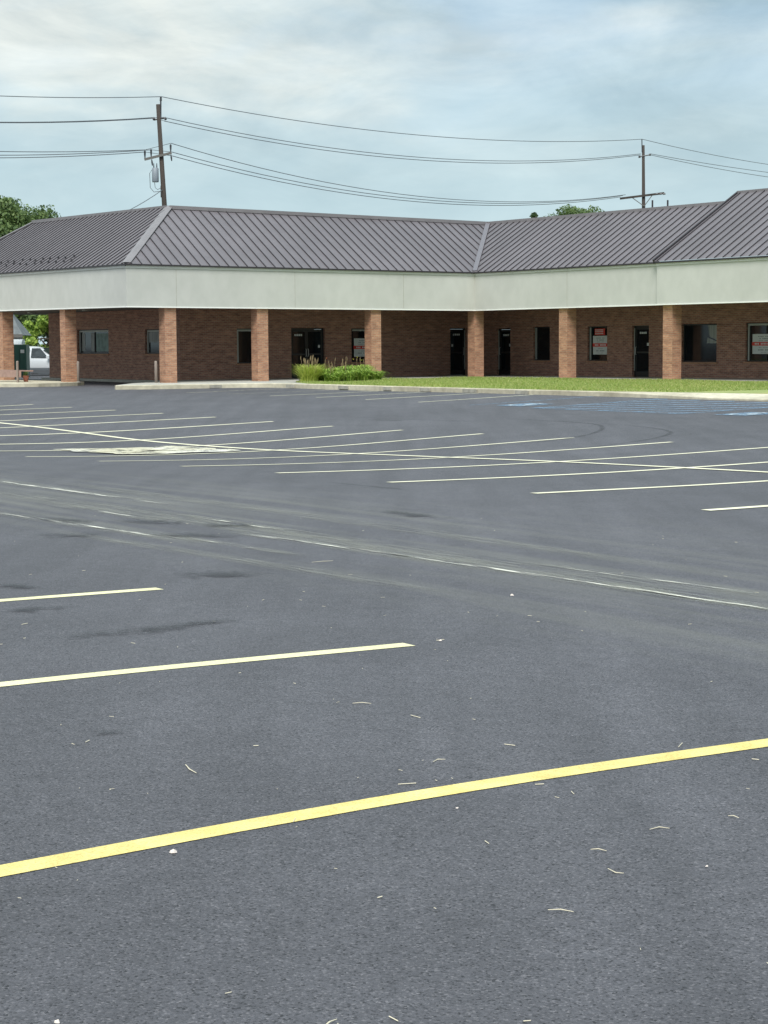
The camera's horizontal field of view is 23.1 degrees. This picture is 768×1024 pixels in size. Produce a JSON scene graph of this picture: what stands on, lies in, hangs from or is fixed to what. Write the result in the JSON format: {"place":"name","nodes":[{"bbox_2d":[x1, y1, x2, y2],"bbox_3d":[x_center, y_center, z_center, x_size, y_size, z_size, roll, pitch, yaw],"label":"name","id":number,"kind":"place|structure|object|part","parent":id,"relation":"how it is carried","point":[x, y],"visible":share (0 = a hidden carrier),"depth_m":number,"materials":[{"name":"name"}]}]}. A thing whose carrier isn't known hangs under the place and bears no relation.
{"place":"outdoors","nodes":[
{"label":"outdoors","id":0,"kind":"place"},
{"bbox_2d":[354,338,364,356],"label":"window poster","id":1,"kind":"object","parent":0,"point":[359,347],"depth_m":79.92,"materials":[{"name":"white paper"}]},
{"bbox_2d":[0,373,767,1023],"bbox_3d":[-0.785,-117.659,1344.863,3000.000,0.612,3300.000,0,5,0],"label":"parking lot","id":2,"kind":"structure","parent":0,"point":[616,547],"depth_m":7.88,"materials":[{"name":"grey asphalt"}]},
{"bbox_2d":[0,195,38,237],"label":"tree","id":3,"kind":"object","parent":2,"relation":"on","point":[10,209],"visible":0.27,"depth_m":105.18,"materials":[{"name":"green plant"}]},
{"bbox_2d":[13,315,30,377],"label":"garden shed","id":4,"kind":"structure","parent":2,"relation":"on","point":[20,331],"depth_m":93.93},
{"bbox_2d":[14,339,29,378],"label":"collection bin","id":5,"kind":"object","parent":2,"relation":"on","point":[22,355],"visible":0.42,"depth_m":89.29,"materials":[{"name":"green metal"}]},
{"bbox_2d":[15,315,38,344],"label":"tree","id":6,"kind":"object","parent":2,"relation":"on","point":[23,318],"visible":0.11,"depth_m":104.70,"materials":[{"name":"green plant"}]},
{"bbox_2d":[10,204,60,373],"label":"tree","id":7,"kind":"object","parent":2,"relation":"on","point":[44,214],"visible":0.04,"depth_m":105.87,"materials":[{"name":"green plant"}]},
{"bbox_2d":[22,315,49,374],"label":"tree","id":8,"kind":"object","parent":2,"relation":"on","point":[39,329],"visible":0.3,"depth_m":103.22,"materials":[{"name":"green plant"}]},
{"bbox_2d":[29,346,49,373],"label":"parked car","id":9,"kind":"object","parent":2,"relation":"on","point":[39,359],"visible":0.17,"depth_m":99.93,"materials":[{"name":"white metal"}]},
{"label":"side window","id":10,"kind":"part","parent":9,"relation":"part of","materials":[{"name":"grey glass"}]},
{"bbox_2d":[0,380,83,386],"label":"traffic island","id":11,"kind":"structure","parent":2,"relation":"on","point":[21,383],"depth_m":71.57,"materials":[{"name":"concrete"}]},
{"bbox_2d":[0,361,32,381],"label":"rail barrier","id":12,"kind":"object","parent":11,"relation":"on","point":[16,373],"visible":0.83,"depth_m":73.67,"materials":[{"name":"brown wood"}]},
{"bbox_2d":[23,371,28,381],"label":"flower pot","id":13,"kind":"object","parent":11,"relation":"on","point":[25,377],"visible":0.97,"depth_m":74.74,"materials":[{"name":"ceramic"}]},
{"bbox_2d":[77,361,80,382],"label":"bollard","id":14,"kind":"object","parent":11,"relation":"on","point":[78,372],"visible":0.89,"depth_m":72.91,"materials":[{"name":"paint"}]},
{"bbox_2d":[41,377,159,382],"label":"drive kerb","id":15,"kind":"structure","parent":2,"relation":"on","point":[110,380],"depth_m":79.30,"materials":[{"name":"concrete"}]},
{"bbox_2d":[144,97,171,205],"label":"utility pole","id":16,"kind":"object","parent":2,"relation":"on","point":[155,172],"visible":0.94,"depth_m":106.48,"materials":[{"name":"brown wood"}]},
{"bbox_2d":[131,190,161,208],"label":"service cable","id":17,"kind":"object","parent":16,"relation":"attached to","point":[146,200],"visible":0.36,"depth_m":103.99,"materials":[{"name":"metal"}]},
{"bbox_2d":[0,152,617,205],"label":"power line","id":18,"kind":"object","parent":16,"relation":"attached to","point":[294,184],"visible":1,"depth_m":113.43,"materials":[{"name":"metal"}]},
{"bbox_2d":[0,150,622,203],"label":"power line","id":19,"kind":"object","parent":16,"relation":"attached to","point":[297,181],"visible":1,"depth_m":113.77,"materials":[{"name":"metal"}]},
{"bbox_2d":[0,143,625,201],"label":"power line","id":20,"kind":"object","parent":16,"relation":"attached to","point":[293,175],"visible":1,"depth_m":113.27,"materials":[{"name":"metal"}]},
{"bbox_2d":[0,118,766,176],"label":"power line","id":21,"kind":"object","parent":16,"relation":"attached to","point":[337,151],"visible":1,"depth_m":115.03,"materials":[{"name":"metal"}]},
{"bbox_2d":[5,96,767,164],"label":"power line","id":22,"kind":"object","parent":16,"relation":"attached to","point":[358,128],"visible":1,"depth_m":116.76,"materials":[{"name":"metal"}]},
{"bbox_2d":[51,117,767,172],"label":"power line","id":23,"kind":"object","parent":16,"relation":"attached to","point":[378,153],"visible":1,"depth_m":117.72,"materials":[{"name":"metal"}]},
{"bbox_2d":[0,188,767,382],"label":"shop building","id":24,"kind":"structure","parent":2,"relation":"on","point":[176,293],"depth_m":74.83,"materials":[{"name":"brick"}]},
{"bbox_2d":[77,329,108,354],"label":"window","id":25,"kind":"structure","parent":24,"relation":"in","point":[95,341],"depth_m":81.66,"materials":[{"name":"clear glass"}]},
{"bbox_2d":[143,329,178,355],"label":"window","id":26,"kind":"structure","parent":24,"relation":"in","point":[152,334],"depth_m":77.12,"materials":[{"name":"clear glass"}]},
{"bbox_2d":[236,329,251,364],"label":"window","id":27,"kind":"structure","parent":24,"relation":"in","point":[244,357],"depth_m":76.79,"materials":[{"name":"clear glass"}]},
{"bbox_2d":[291,329,306,377],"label":"door","id":28,"kind":"structure","parent":24,"relation":"in","point":[298,336],"depth_m":78.30,"materials":[{"name":"black glass"}]},
{"bbox_2d":[306,329,321,367],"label":"door","id":29,"kind":"structure","parent":24,"relation":"in","point":[313,337],"depth_m":78.74,"materials":[{"name":"black glass"}]},
{"bbox_2d":[350,329,364,363],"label":"window","id":30,"kind":"structure","parent":24,"relation":"in","point":[355,333],"depth_m":79.84,"materials":[{"name":"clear glass"}]},
{"bbox_2d":[450,329,463,374],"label":"door","id":31,"kind":"structure","parent":24,"relation":"in","point":[456,335],"depth_m":82.90,"materials":[{"name":"black glass"}]},
{"bbox_2d":[499,330,509,374],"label":"door","id":32,"kind":"structure","parent":24,"relation":"in","point":[504,350],"depth_m":82.00,"materials":[{"name":"black glass"}]},
{"bbox_2d":[531,327,550,361],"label":"window","id":33,"kind":"structure","parent":24,"relation":"in","point":[542,334],"depth_m":79.96,"materials":[{"name":"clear glass"}]},
{"bbox_2d":[586,326,607,362],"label":"window","id":34,"kind":"structure","parent":24,"relation":"in","point":[593,358],"depth_m":77.37,"materials":[{"name":"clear glass"}]},
{"bbox_2d":[593,336,606,353],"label":"window poster","id":35,"kind":"object","parent":24,"relation":"attached to","point":[599,344],"depth_m":77.08,"materials":[{"name":"white paper"}]},
{"bbox_2d":[595,329,604,334],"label":"window notice","id":36,"kind":"object","parent":24,"relation":"attached to","point":[599,331],"depth_m":77.04,"materials":[{"name":"red paper"}]},
{"bbox_2d":[635,327,648,376],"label":"door","id":37,"kind":"structure","parent":24,"relation":"in","point":[642,333],"depth_m":75.26,"materials":[{"name":"black glass"}]},
{"bbox_2d":[681,323,717,363],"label":"window","id":38,"kind":"structure","parent":24,"relation":"in","point":[700,340],"depth_m":72.66,"materials":[{"name":"black glass"}]},
{"bbox_2d":[743,322,767,363],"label":"window","id":39,"kind":"structure","parent":24,"relation":"in","point":[759,327],"depth_m":70.41,"materials":[{"name":"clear glass"}]},
{"bbox_2d":[752,334,767,353],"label":"window poster","id":40,"kind":"object","parent":24,"relation":"attached to","point":[760,343],"depth_m":70.19,"materials":[{"name":"white paper"}]},
{"bbox_2d":[18,523,767,1023],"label":"grit","id":41,"kind":"object","parent":2,"relation":"on","point":[402,783],"visible":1,"depth_m":6.54,"materials":[{"name":"grey gravel"}]},
{"bbox_2d":[115,383,767,401],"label":"kerb","id":42,"kind":"structure","parent":2,"relation":"on","point":[724,396],"depth_m":58.01,"materials":[{"name":"concrete"}]},
{"bbox_2d":[0,0,767,344],"label":"sky","id":43,"kind":"structure","parent":0,"point":[686,74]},
{"bbox_2d":[122,375,767,384],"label":"pavement","id":44,"kind":"structure","parent":0,"point":[277,380],"depth_m":72.35,"materials":[{"name":"concrete"}]},
{"bbox_2d":[154,361,157,382],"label":"bollard","id":45,"kind":"object","parent":44,"relation":"on","point":[155,370],"visible":0.69,"depth_m":69.61,"materials":[{"name":"paint"}]},
{"bbox_2d":[296,376,767,393],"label":"lawn","id":46,"kind":"structure","parent":0,"point":[753,391],"depth_m":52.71,"materials":[{"name":"green plant"}]},
{"bbox_2d":[291,356,332,381],"bbox_3d":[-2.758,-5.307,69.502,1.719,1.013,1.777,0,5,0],"label":"ornamental grass","id":47,"kind":"object","parent":46,"relation":"on","point":[307,373],"depth_m":69.24,"materials":[{"name":"green plant"}]},
{"bbox_2d":[317,365,348,380],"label":"daylily","id":48,"kind":"object","parent":46,"relation":"on","point":[326,376],"visible":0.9,"depth_m":69.57,"materials":[{"name":"green plant"}]},
{"bbox_2d":[321,357,344,375],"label":"daylily","id":49,"kind":"object","parent":46,"relation":"on","point":[331,371],"visible":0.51,"depth_m":70.25,"materials":[{"name":"green plant"}]},
{"bbox_2d":[323,361,360,380],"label":"daylily","id":50,"kind":"object","parent":46,"relation":"on","point":[351,375],"visible":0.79,"depth_m":70.06,"materials":[{"name":"green plant"}]},
{"bbox_2d":[333,358,362,371],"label":"daylily","id":51,"kind":"object","parent":46,"relation":"on","point":[347,368],"visible":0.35,"depth_m":70.75,"materials":[{"name":"green plant"}]},
{"bbox_2d":[348,360,377,370],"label":"daylily","id":52,"kind":"object","parent":46,"relation":"on","point":[359,366],"visible":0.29,"depth_m":71.25,"materials":[{"name":"green plant"}]},
{"bbox_2d":[352,360,378,380],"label":"daylily","id":53,"kind":"object","parent":46,"relation":"on","point":[364,374],"visible":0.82,"depth_m":70.59,"materials":[{"name":"green plant"}]},
{"bbox_2d":[369,366,389,380],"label":"daylily","id":54,"kind":"object","parent":46,"relation":"on","point":[378,376],"visible":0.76,"depth_m":71.04,"materials":[{"name":"green plant"}]},
{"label":"verge","id":55,"kind":"structure","parent":0,"visible":0},
{"bbox_2d":[529,212,537,217],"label":"tree","id":56,"kind":"object","parent":55,"relation":"on","point":[534,215],"visible":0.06,"depth_m":144.36,"materials":[{"name":"green plant"}]},
{"bbox_2d":[543,204,603,216],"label":"tree","id":57,"kind":"object","parent":55,"relation":"on","point":[571,210],"visible":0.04,"depth_m":140.06,"materials":[{"name":"green plant"}]},
{"bbox_2d":[620,139,665,207],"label":"utility pole","id":58,"kind":"object","parent":55,"relation":"on","point":[643,196],"visible":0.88,"depth_m":138.24,"materials":[{"name":"brown wood"}]}
]}

